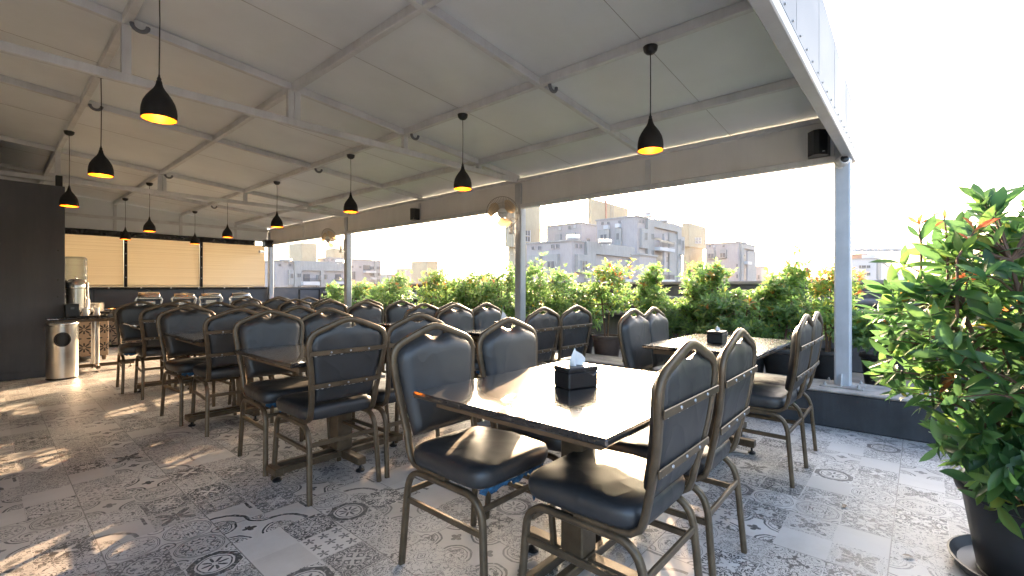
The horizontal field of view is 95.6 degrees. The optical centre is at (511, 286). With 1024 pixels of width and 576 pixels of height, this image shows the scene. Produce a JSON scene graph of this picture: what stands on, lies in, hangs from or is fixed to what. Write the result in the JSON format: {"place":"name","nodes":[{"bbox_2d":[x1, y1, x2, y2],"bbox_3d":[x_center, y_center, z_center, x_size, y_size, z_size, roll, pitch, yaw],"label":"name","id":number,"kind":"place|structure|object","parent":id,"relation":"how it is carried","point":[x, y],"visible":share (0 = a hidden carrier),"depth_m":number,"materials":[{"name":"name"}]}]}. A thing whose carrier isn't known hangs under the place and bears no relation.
{"place":"outdoors","nodes":[
{"label":"outdoors","id":0,"kind":"place"},
{"bbox_2d":[289,243,316,261],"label":"building","id":1,"kind":"structure","parent":0,"point":[302,251],"depth_m":129.85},
{"bbox_2d":[265,258,343,286],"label":"apartment building","id":2,"kind":"structure","parent":0,"point":[288,272],"depth_m":87.26,"materials":[{"name":"concrete"}]},
{"bbox_2d":[333,258,380,283],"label":"apartment building","id":3,"kind":"structure","parent":0,"point":[369,270],"depth_m":109.18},
{"bbox_2d":[410,261,438,283],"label":"tan building","id":4,"kind":"structure","parent":0,"point":[417,267],"depth_m":142.40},
{"bbox_2d":[0,345,987,575],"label":"floor","id":5,"kind":"structure","parent":0,"point":[101,474],"depth_m":2.45,"materials":[{"name":"tile"}]},
{"bbox_2d":[0,175,64,380],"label":"dark wall","id":6,"kind":"structure","parent":5,"relation":"on","point":[32,256],"depth_m":5.82,"materials":[{"name":"paint"}]},
{"bbox_2d":[45,321,78,380],"bbox_3d":[-5.641,0.797,5.820,0.316,0.706,0.316,0,0,-45],"label":"waste bin","id":7,"kind":"object","parent":5,"relation":"on","point":[61,350],"visible":1,"depth_m":5.71,"materials":[{"name":"silver metal"}]},
{"bbox_2d":[45,314,133,371],"bbox_3d":[-5.752,0.774,6.404,0.720,0.751,1.000,0,0,41],"label":"service table","id":8,"kind":"object","parent":5,"relation":"on","point":[95,344],"visible":0.73,"depth_m":6.36,"materials":[{"name":"stone"}]},
{"bbox_2d":[63,304,79,317],"bbox_3d":[-5.763,0.311,6.074,0.132,0.176,0.150,0,0,41],"label":"napkin dispenser","id":9,"kind":"object","parent":8,"relation":"on","point":[71,310],"visible":0.96,"depth_m":6.03,"materials":[{"name":"black plastic"}]},
{"bbox_2d":[65,276,94,315],"bbox_3d":[-5.842,0.129,6.279,0.315,0.540,0.226,0,0,-29],"label":"drink dispenser","id":10,"kind":"object","parent":8,"relation":"on","point":[75,288],"visible":0.87,"depth_m":6.20,"materials":[{"name":"metal"}]},
{"bbox_2d":[113,301,170,393],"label":"banquet chair","id":11,"kind":"object","parent":5,"relation":"on","point":[129,312],"visible":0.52,"depth_m":5.33,"materials":[{"name":"leather"}]},
{"bbox_2d":[79,304,222,359],"bbox_3d":[-6.508,0.782,9.290,2.790,0.735,3.990,0,0,41],"label":"buffet counter","id":12,"kind":"object","parent":5,"relation":"on","point":[108,335],"visible":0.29,"depth_m":7.30,"materials":[{"name":"stone"}]},
{"bbox_2d":[134,292,162,305],"bbox_3d":[-7.492,0.249,9.572,0.458,0.332,0.280,0,0,-41],"label":"chafing dish","id":13,"kind":"object","parent":12,"relation":"on","point":[148,296],"visible":0.83,"depth_m":9.50,"materials":[{"name":"metal"}]},
{"bbox_2d":[170,292,196,304],"bbox_3d":[-7.092,0.267,10.025,0.458,0.297,0.280,0,0,-41],"label":"chafing dish","id":14,"kind":"object","parent":12,"relation":"on","point":[184,295],"visible":0.74,"depth_m":9.96,"materials":[{"name":"metal"}]},
{"bbox_2d":[198,292,222,305],"bbox_3d":[-6.762,0.267,10.400,0.458,0.297,0.280,0,0,-41],"label":"chafing dish","id":15,"kind":"object","parent":12,"relation":"on","point":[213,295],"visible":0.89,"depth_m":10.32,"materials":[{"name":"metal"}]},
{"bbox_2d":[134,302,192,399],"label":"banquet chair","id":16,"kind":"object","parent":5,"relation":"on","point":[148,328],"visible":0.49,"depth_m":4.77,"materials":[{"name":"leather"}]},
{"bbox_2d":[65,196,267,306],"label":"back wall","id":17,"kind":"structure","parent":5,"relation":"on","point":[91,213],"depth_m":10.14,"materials":[{"name":"paint"}]},
{"bbox_2d":[65,234,123,286],"bbox_3d":[-8.602,-0.525,9.335,0.024,1.050,1.219,0,0,41],"label":"roller blind","id":18,"kind":"object","parent":17,"relation":"attached to","point":[104,255],"visible":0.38,"depth_m":9.46,"materials":[{"name":"fabric"}]},
{"bbox_2d":[65,227,254,244],"bbox_3d":[-7.689,-1.097,10.258,0.041,0.125,3.720,0,0,41],"label":"vinyl pelmet","id":19,"kind":"object","parent":17,"relation":"attached to","point":[79,231],"visible":0.84,"depth_m":10.11,"materials":[{"name":"black"}]},
{"bbox_2d":[127,238,199,286],"bbox_3d":[-7.723,-0.525,10.332,0.024,1.050,1.311,0,0,41],"label":"roller blind","id":20,"kind":"object","parent":17,"relation":"attached to","point":[159,263],"visible":0.9,"depth_m":10.30,"materials":[{"name":"fabric"}]},
{"bbox_2d":[203,242,264,286],"bbox_3d":[-6.793,-0.525,11.387,0.024,1.050,1.374,0,0,41],"label":"roller blind","id":21,"kind":"object","parent":17,"relation":"attached to","point":[230,265],"visible":0.95,"depth_m":11.36,"materials":[{"name":"fabric"}]},
{"bbox_2d":[121,321,225,392],"bbox_3d":[-3.796,0.775,5.373,0.840,0.750,1.010,0,0,41],"label":"dining table","id":22,"kind":"object","parent":5,"relation":"on","point":[134,324],"visible":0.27,"depth_m":5.13,"materials":[{"name":"wood"}]},
{"bbox_2d":[156,304,236,425],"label":"banquet chair","id":23,"kind":"object","parent":5,"relation":"on","point":[176,319],"visible":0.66,"depth_m":4.15,"materials":[{"name":"leather"}]},
{"bbox_2d":[185,301,236,390],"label":"banquet chair","id":24,"kind":"object","parent":5,"relation":"on","point":[220,309],"visible":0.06,"depth_m":5.17,"materials":[{"name":"leather"}]},
{"bbox_2d":[164,330,261,426],"bbox_3d":[-2.379,0.775,4.137,0.840,0.750,1.010,0,0,41],"label":"dining table","id":25,"kind":"object","parent":5,"relation":"on","point":[196,338],"visible":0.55,"depth_m":3.95,"materials":[{"name":"wood"}]},
{"bbox_2d":[190,307,268,436],"bbox_3d":[-2.352,0.658,3.857,0.552,0.987,0.480,0,0,44],"label":"banquet chair","id":26,"kind":"object","parent":5,"relation":"on","point":[219,341],"visible":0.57,"depth_m":3.62,"materials":[{"name":"leather"}]},
{"bbox_2d":[231,297,261,308],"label":"banquet chair","id":27,"kind":"object","parent":5,"relation":"on","point":[238,302],"visible":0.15,"depth_m":7.67,"materials":[{"name":"leather"}]},
{"bbox_2d":[228,303,292,404],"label":"banquet chair","id":28,"kind":"object","parent":5,"relation":"on","point":[259,308],"visible":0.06,"depth_m":4.67,"materials":[{"name":"leather"}]},
{"bbox_2d":[261,297,288,310],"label":"banquet chair","id":29,"kind":"object","parent":5,"relation":"on","point":[272,304],"visible":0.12,"depth_m":7.07,"materials":[{"name":"leather"}]},
{"bbox_2d":[233,310,329,476],"bbox_3d":[-1.548,0.658,3.150,0.552,0.987,0.480,0,0,44],"label":"banquet chair","id":30,"kind":"object","parent":5,"relation":"on","point":[256,330],"visible":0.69,"depth_m":3.17,"materials":[{"name":"leather"}]},
{"bbox_2d":[268,305,321,422],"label":"banquet chair","id":31,"kind":"object","parent":5,"relation":"on","point":[307,311],"visible":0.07,"depth_m":4.03,"materials":[{"name":"leather"}]},
{"bbox_2d":[278,299,311,375],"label":"banquet chair","id":32,"kind":"object","parent":5,"relation":"on","point":[285,305],"visible":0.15,"depth_m":6.37,"materials":[{"name":"leather"}]},
{"bbox_2d":[234,343,402,482],"bbox_3d":[-1.124,0.775,3.050,0.840,0.750,1.010,0,0,41],"label":"dining table","id":33,"kind":"object","parent":5,"relation":"on","point":[291,357],"visible":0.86,"depth_m":2.91,"materials":[{"name":"wood"}]},
{"bbox_2d":[311,300,346,314],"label":"banquet chair","id":34,"kind":"object","parent":5,"relation":"on","point":[339,306],"visible":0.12,"depth_m":5.86,"materials":[{"name":"leather"}]},
{"bbox_2d":[271,316,387,506],"bbox_3d":[-1.088,0.658,2.738,0.552,0.987,0.480,0,0,42],"label":"banquet chair","id":35,"kind":"object","parent":5,"relation":"on","point":[344,364],"visible":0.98,"depth_m":2.58,"materials":[{"name":"leather"}]},
{"bbox_2d":[300,307,389,439],"bbox_3d":[-1.264,0.658,3.506,0.552,0.987,0.480,0,0,40],"label":"banquet chair","id":36,"kind":"object","parent":5,"relation":"on","point":[313,321],"visible":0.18,"depth_m":3.58,"materials":[{"name":"leather"}]},
{"bbox_2d":[346,301,384,373],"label":"banquet chair","id":37,"kind":"object","parent":5,"relation":"on","point":[372,312],"visible":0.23,"depth_m":5.26,"materials":[{"name":"leather"}]},
{"bbox_2d":[352,313,445,478],"bbox_3d":[-0.787,0.658,3.095,0.552,0.987,0.480,0,0,41],"label":"banquet chair","id":38,"kind":"object","parent":5,"relation":"on","point":[397,331],"visible":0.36,"depth_m":2.85,"materials":[{"name":"leather"}]},
{"bbox_2d":[384,300,414,320],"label":"banquet chair","id":39,"kind":"object","parent":5,"relation":"on","point":[394,311],"visible":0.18,"depth_m":5.54,"materials":[{"name":"leather"}]},
{"bbox_2d":[382,303,438,372],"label":"banquet chair","id":40,"kind":"object","parent":5,"relation":"on","point":[430,310],"visible":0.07,"depth_m":4.65,"materials":[{"name":"leather"}]},
{"bbox_2d":[436,304,480,421],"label":"banquet chair","id":41,"kind":"object","parent":5,"relation":"on","point":[462,318],"visible":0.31,"depth_m":4.39,"materials":[{"name":"leather"}]},
{"bbox_2d":[390,323,556,575],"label":"banquet chair","id":42,"kind":"object","parent":5,"relation":"on","point":[475,457],"visible":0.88,"depth_m":1.92,"materials":[{"name":"leather"}]},
{"bbox_2d":[472,303,501,375],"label":"banquet chair","id":43,"kind":"object","parent":5,"relation":"on","point":[487,317],"visible":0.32,"depth_m":4.70,"materials":[{"name":"leather"}]},
{"bbox_2d":[460,325,515,338],"bbox_3d":[0.059,0.775,4.347,0.781,0.750,1.010,0,0,41],"label":"dining table","id":44,"kind":"object","parent":5,"relation":"on","point":[474,333],"visible":0.01,"depth_m":4.15,"materials":[{"name":"brown metal"}]},
{"bbox_2d":[476,317,560,519],"bbox_3d":[0.176,0.658,2.312,0.552,0.987,0.480,0,0,41],"label":"banquet chair","id":45,"kind":"object","parent":5,"relation":"on","point":[500,349],"visible":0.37,"depth_m":2.37,"materials":[{"name":"leather"}]},
{"bbox_2d":[480,307,560,421],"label":"banquet chair","id":46,"kind":"object","parent":5,"relation":"on","point":[546,327],"visible":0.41,"depth_m":3.83,"materials":[{"name":"leather"}]},
{"bbox_2d":[413,361,659,575],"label":"dining table","id":47,"kind":"object","parent":5,"relation":"on","point":[612,407],"visible":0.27,"depth_m":1.71,"materials":[{"name":"wood"}]},
{"bbox_2d":[554,348,597,389],"bbox_3d":[0.258,0.323,1.872,0.150,0.154,0.110,0,0,-31],"label":"tissue box","id":48,"kind":"object","parent":47,"relation":"on","point":[576,372],"visible":1,"depth_m":1.84,"materials":[{"name":"black plastic"}]},
{"bbox_2d":[544,305,591,363],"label":"banquet chair","id":49,"kind":"object","parent":5,"relation":"on","point":[575,330],"visible":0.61,"depth_m":4.11,"materials":[{"name":"leather"}]},
{"bbox_2d":[518,339,718,575],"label":"banquet chair","id":50,"kind":"object","parent":5,"relation":"on","point":[618,497],"visible":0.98,"depth_m":1.47,"materials":[{"name":"leather"}]},
{"bbox_2d":[617,309,653,371],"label":"banquet chair","id":51,"kind":"object","parent":5,"relation":"on","point":[633,335],"visible":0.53,"depth_m":3.37,"materials":[{"name":"leather"}]},
{"bbox_2d":[644,307,670,371],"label":"banquet chair","id":52,"kind":"object","parent":5,"relation":"on","point":[659,327],"visible":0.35,"depth_m":3.66,"materials":[{"name":"leather"}]},
{"bbox_2d":[596,328,757,575],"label":"banquet chair","id":53,"kind":"object","parent":5,"relation":"on","point":[737,365],"visible":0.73,"depth_m":1.81,"materials":[{"name":"leather"}]},
{"bbox_2d":[642,334,790,453],"bbox_3d":[1.504,0.775,3.340,0.722,0.750,1.030,0,0,41],"label":"dining table","id":54,"kind":"object","parent":5,"relation":"on","point":[765,347],"visible":0.3,"depth_m":3.21,"materials":[{"name":"wood"}]},
{"bbox_2d":[706,326,726,343],"bbox_3d":[1.474,0.338,3.334,0.110,0.123,0.150,0,0,37],"label":"tissue box","id":55,"kind":"object","parent":54,"relation":"on","point":[718,335],"visible":1,"depth_m":3.29,"materials":[{"name":"black plastic"}]},
{"bbox_2d":[475,347,973,445],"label":"wall","id":56,"kind":"structure","parent":5,"relation":"on","point":[869,409],"depth_m":3.68,"materials":[{"name":"concrete"}]},
{"bbox_2d":[268,232,273,298],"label":"support column","id":57,"kind":"structure","parent":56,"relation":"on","point":[270,272],"depth_m":11.88,"materials":[{"name":"metal"}]},
{"bbox_2d":[344,217,351,308],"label":"support column","id":58,"kind":"structure","parent":56,"relation":"on","point":[348,276],"depth_m":9.34,"materials":[{"name":"metal"}]},
{"bbox_2d":[321,228,345,252],"bbox_3d":[-3.607,-0.786,9.365,0.428,0.762,0.342,0,0,41],"label":"wall fan","id":59,"kind":"object","parent":58,"relation":"attached to","point":[330,239],"depth_m":9.31,"materials":[{"name":"white plastic"}]},
{"bbox_2d":[515,183,525,322],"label":"support column","id":60,"kind":"structure","parent":56,"relation":"on","point":[520,275],"depth_m":6.32,"materials":[{"name":"metal"}]},
{"bbox_2d":[486,196,519,233],"bbox_3d":[-0.118,-0.818,6.254,0.437,0.766,0.270,0,0,8],"label":"wall fan","id":61,"kind":"object","parent":60,"relation":"attached to","point":[504,221],"depth_m":6.18,"materials":[{"name":"white plastic"}]},
{"bbox_2d":[819,144,866,390],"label":"support column","id":62,"kind":"structure","parent":56,"relation":"on","point":[842,278],"depth_m":3.92,"materials":[{"name":"metal"}]},
{"bbox_2d":[834,155,849,168],"bbox_3d":[2.780,-1.050,3.903,0.096,0.106,0.115,0,0,16],"label":"security camera","id":63,"kind":"object","parent":62,"relation":"attached to","point":[841,161],"visible":0.98,"depth_m":3.87,"materials":[{"name":"white plastic"}]},
{"bbox_2d":[742,314,814,487],"bbox_3d":[1.579,0.658,2.959,0.552,0.987,0.480,0,0,42],"label":"banquet chair","id":64,"kind":"object","parent":5,"relation":"on","point":[771,400],"visible":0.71,"depth_m":2.73,"materials":[{"name":"leather"}]},
{"bbox_2d":[740,311,823,468],"bbox_3d":[1.829,0.658,3.244,0.552,0.987,0.480,0,0,40],"label":"banquet chair","id":65,"kind":"object","parent":5,"relation":"on","point":[813,364],"visible":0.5,"depth_m":3.12,"materials":[{"name":"leather"}]},
{"bbox_2d":[852,183,1023,575],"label":"potted plant","id":66,"kind":"object","parent":5,"relation":"on","point":[988,457],"visible":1,"depth_m":1.77,"materials":[{"name":"green plant"}]},
{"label":"side wall","id":67,"kind":"structure","parent":5,"relation":"on","visible":0},
{"bbox_2d":[0,0,856,244],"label":"rooftop canopy","id":68,"kind":"object","parent":67,"relation":"attached to","point":[299,100],"visible":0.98,"depth_m":4.12,"materials":[{"name":"white metal"}]},
{"bbox_2d":[59,130,78,206],"bbox_3d":[-5.143,-1.369,5.387,0.168,0.868,0.168,0,0,41],"label":"pendant lamp","id":69,"kind":"object","parent":68,"relation":"hanging from","point":[68,197],"visible":1,"depth_m":5.36,"materials":[{"name":"black"}]},
{"bbox_2d":[87,77,113,177],"bbox_3d":[-3.455,-1.369,3.899,0.168,0.868,0.168,0,0,41],"label":"pendant lamp","id":70,"kind":"object","parent":68,"relation":"hanging from","point":[100,165],"visible":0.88,"depth_m":3.87,"materials":[{"name":"black"}]},
{"bbox_2d":[143,182,155,231],"bbox_3d":[-5.964,-1.309,7.631,0.168,0.795,0.168,0,0,41],"label":"pendant lamp","id":71,"kind":"object","parent":68,"relation":"hanging from","point":[149,226],"visible":0.99,"depth_m":7.60,"materials":[{"name":"black"}]},
{"bbox_2d":[140,0,177,123],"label":"pendant lamp","id":72,"kind":"object","parent":68,"relation":"hanging from","point":[157,105],"visible":1,"depth_m":2.56,"materials":[{"name":"black"}]},
{"bbox_2d":[271,181,282,227],"bbox_3d":[-3.596,-1.260,7.096,0.168,0.696,0.168,0,0,41],"label":"pendant lamp","id":73,"kind":"object","parent":68,"relation":"hanging from","point":[276,222],"visible":1,"depth_m":7.05,"materials":[{"name":"black"}]},
{"bbox_2d":[343,154,357,212],"bbox_3d":[-1.968,-1.260,5.661,0.168,0.696,0.168,0,0,41],"label":"pendant lamp","id":74,"kind":"object","parent":68,"relation":"hanging from","point":[350,205],"visible":1,"depth_m":5.62,"materials":[{"name":"black"}]},
{"bbox_2d":[454,113,471,190],"bbox_3d":[-0.460,-1.260,4.332,0.168,0.696,0.168,0,0,41],"label":"pendant lamp","id":75,"kind":"object","parent":68,"relation":"hanging from","point":[462,181],"visible":1,"depth_m":4.29,"materials":[{"name":"black"}]},
{"bbox_2d":[637,43,663,153],"bbox_3d":[0.927,-1.260,3.108,0.168,0.696,0.168,0,0,41],"label":"pendant lamp","id":76,"kind":"object","parent":68,"relation":"hanging from","point":[650,140],"visible":1,"depth_m":3.07,"materials":[{"name":"black metal"}]},
{"bbox_2d":[808,129,829,158],"bbox_3d":[2.618,-1.220,3.967,0.162,0.209,0.170,0,0,41],"label":"wall speaker","id":77,"kind":"object","parent":68,"relation":"attached to","point":[818,143],"depth_m":3.91,"materials":[{"name":"black plastic"}]},
{"bbox_2d":[505,206,539,279],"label":"building","id":78,"kind":"structure","parent":0,"point":[532,224],"depth_m":99.55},
{"bbox_2d":[545,222,596,241],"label":"apartment building","id":79,"kind":"structure","parent":0,"point":[584,231],"depth_m":98.70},
{"bbox_2d":[526,235,657,281],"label":"apartment building","id":80,"kind":"structure","parent":0,"point":[574,253],"depth_m":68.28,"materials":[{"name":"concrete"}]},
{"bbox_2d":[588,199,627,241],"bbox_3d":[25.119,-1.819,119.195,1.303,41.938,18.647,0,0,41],"label":"building","id":81,"kind":"structure","parent":0,"point":[597,209],"depth_m":115.89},
{"bbox_2d":[255,0,1023,282],"label":"sky","id":82,"kind":"structure","parent":0,"point":[936,87],"materials":[{"name":"white"}]},
{"bbox_2d":[595,211,684,281],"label":"apartment building","id":83,"kind":"structure","parent":0,"point":[663,240],"depth_m":86.25,"materials":[{"name":"concrete"}]},
{"bbox_2d":[682,223,705,280],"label":"building","id":84,"kind":"structure","parent":0,"point":[694,235],"depth_m":120.68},
{"bbox_2d":[704,241,755,280],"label":"apartment building","id":85,"kind":"structure","parent":0,"point":[741,255],"depth_m":112.20,"materials":[{"name":"concrete"}]},
{"bbox_2d":[591,347,963,393],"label":"terrace","id":86,"kind":"structure","parent":0,"point":[857,377],"depth_m":4.96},
{"bbox_2d":[274,287,325,302],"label":"panel wall","id":87,"kind":"structure","parent":86,"relation":"on","point":[290,293],"depth_m":12.87,"materials":[{"name":"stone"}]},
{"bbox_2d":[322,278,343,303],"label":"potted shrub","id":88,"kind":"object","parent":86,"relation":"on","point":[337,290],"visible":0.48,"depth_m":10.75,"materials":[{"name":"green plant"}]},
{"bbox_2d":[335,277,375,305],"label":"potted shrub","id":89,"kind":"object","parent":86,"relation":"on","point":[358,290],"visible":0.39,"depth_m":10.29,"materials":[{"name":"green plant"}]},
{"bbox_2d":[358,280,394,320],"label":"potted shrub","id":90,"kind":"object","parent":86,"relation":"on","point":[373,295],"visible":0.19,"depth_m":9.49,"materials":[{"name":"green plant"}]},
{"bbox_2d":[367,267,421,308],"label":"potted shrub","id":91,"kind":"object","parent":86,"relation":"on","point":[398,287],"visible":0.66,"depth_m":9.03,"materials":[{"name":"green plant"}]},
{"bbox_2d":[413,269,450,308],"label":"potted shrub","id":92,"kind":"object","parent":86,"relation":"on","point":[435,279],"visible":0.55,"depth_m":8.35,"materials":[{"name":"green plant"}]},
{"bbox_2d":[429,270,471,309],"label":"potted shrub","id":93,"kind":"object","parent":86,"relation":"on","point":[447,293],"visible":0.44,"depth_m":8.00,"materials":[{"name":"green plant"}]},
{"bbox_2d":[450,267,497,309],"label":"potted shrub","id":94,"kind":"object","parent":86,"relation":"on","point":[464,297],"visible":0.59,"depth_m":7.86,"materials":[{"name":"green plant"}]},
{"bbox_2d":[471,276,509,308],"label":"potted shrub","id":95,"kind":"object","parent":86,"relation":"on","point":[490,294],"visible":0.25,"depth_m":7.57,"materials":[{"name":"green plant"}]},
{"bbox_2d":[476,261,527,324],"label":"potted shrub","id":96,"kind":"object","parent":86,"relation":"on","point":[507,301],"visible":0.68,"depth_m":7.16,"materials":[{"name":"green plant"}]},
{"bbox_2d":[509,251,553,316],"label":"potted shrub","id":97,"kind":"object","parent":86,"relation":"on","point":[532,291],"visible":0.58,"depth_m":6.87,"materials":[{"name":"green plant"}]},
{"bbox_2d":[536,263,585,349],"bbox_3d":[0.716,0.310,6.746,0.792,1.315,0.878,0,0,17],"label":"potted shrub","id":98,"kind":"object","parent":86,"relation":"on","point":[558,283],"visible":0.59,"depth_m":6.70,"materials":[{"name":"green plant"}]},
{"bbox_2d":[558,279,606,353],"bbox_3d":[0.905,0.428,6.325,0.766,1.080,0.698,0,0,15],"label":"potted shrub","id":99,"kind":"object","parent":86,"relation":"on","point":[579,292],"visible":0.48,"depth_m":6.28,"materials":[{"name":"green plant"}]},
{"bbox_2d":[565,258,640,356],"bbox_3d":[1.188,0.289,6.045,0.980,1.357,0.691,0,0,22],"label":"potted shrub","id":100,"kind":"object","parent":86,"relation":"on","point":[607,344],"visible":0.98,"depth_m":5.93,"materials":[{"name":"green plant"}]},
{"bbox_2d":[626,262,678,316],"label":"potted shrub","id":101,"kind":"object","parent":86,"relation":"on","point":[655,293],"visible":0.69,"depth_m":5.66,"materials":[{"name":"green plant"}]},
{"bbox_2d":[325,280,1017,384],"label":"parapet wall","id":102,"kind":"structure","parent":86,"relation":"on","point":[745,286],"depth_m":6.54,"materials":[{"name":"concrete"}]},
{"bbox_2d":[323,291,1013,308],"bbox_3d":[2.802,0.170,6.089,21.850,0.104,0.099,0,0,41],"label":"railing","id":103,"kind":"object","parent":102,"relation":"attached to","point":[870,302],"depth_m":5.17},
{"bbox_2d":[654,296,704,358],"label":"potted shrub","id":104,"kind":"object","parent":86,"relation":"on","point":[674,315],"visible":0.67,"depth_m":5.42,"materials":[{"name":"green plant"}]},
{"bbox_2d":[671,257,743,335],"bbox_3d":[2.283,0.310,5.385,0.779,1.316,0.929,0,0,-12],"label":"potted shrub","id":105,"kind":"object","parent":86,"relation":"on","point":[711,276],"visible":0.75,"depth_m":5.29,"materials":[{"name":"green plant"}]},
{"bbox_2d":[694,276,789,372],"bbox_3d":[2.438,0.423,4.964,0.924,1.089,0.963,0,0,24],"label":"potted shrub","id":106,"kind":"object","parent":86,"relation":"on","point":[738,300],"visible":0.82,"depth_m":4.80,"materials":[{"name":"green plant"}]},
{"bbox_2d":[730,245,822,374],"bbox_3d":[2.720,0.274,4.846,0.817,1.387,0.799,0,0,25],"label":"potted shrub","id":107,"kind":"object","parent":86,"relation":"on","point":[784,288],"visible":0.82,"depth_m":4.65,"materials":[{"name":"green plant"}]},
{"bbox_2d":[789,256,868,379],"bbox_3d":[3.168,0.335,4.609,0.678,1.266,0.761,0,0,41],"label":"potted shrub","id":108,"kind":"object","parent":86,"relation":"on","point":[821,285],"visible":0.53,"depth_m":4.52,"materials":[{"name":"green plant"}]},
{"bbox_2d":[833,303,932,386],"bbox_3d":[3.480,0.541,4.333,0.787,0.853,0.819,0,0,4],"label":"potted shrub","id":109,"kind":"object","parent":86,"relation":"on","point":[865,334],"visible":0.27,"depth_m":4.28,"materials":[{"name":"green plant"}]},
{"bbox_2d":[852,248,901,258],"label":"brown building","id":110,"kind":"structure","parent":0,"point":[856,256],"depth_m":150.84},
{"label":"ground","id":111,"kind":"structure","parent":0,"visible":0},
{"bbox_2d":[852,254,903,279],"bbox_3d":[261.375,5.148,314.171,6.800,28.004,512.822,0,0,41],"label":"office building","id":112,"kind":"structure","parent":111,"relation":"on","point":[876,271],"depth_m":122.14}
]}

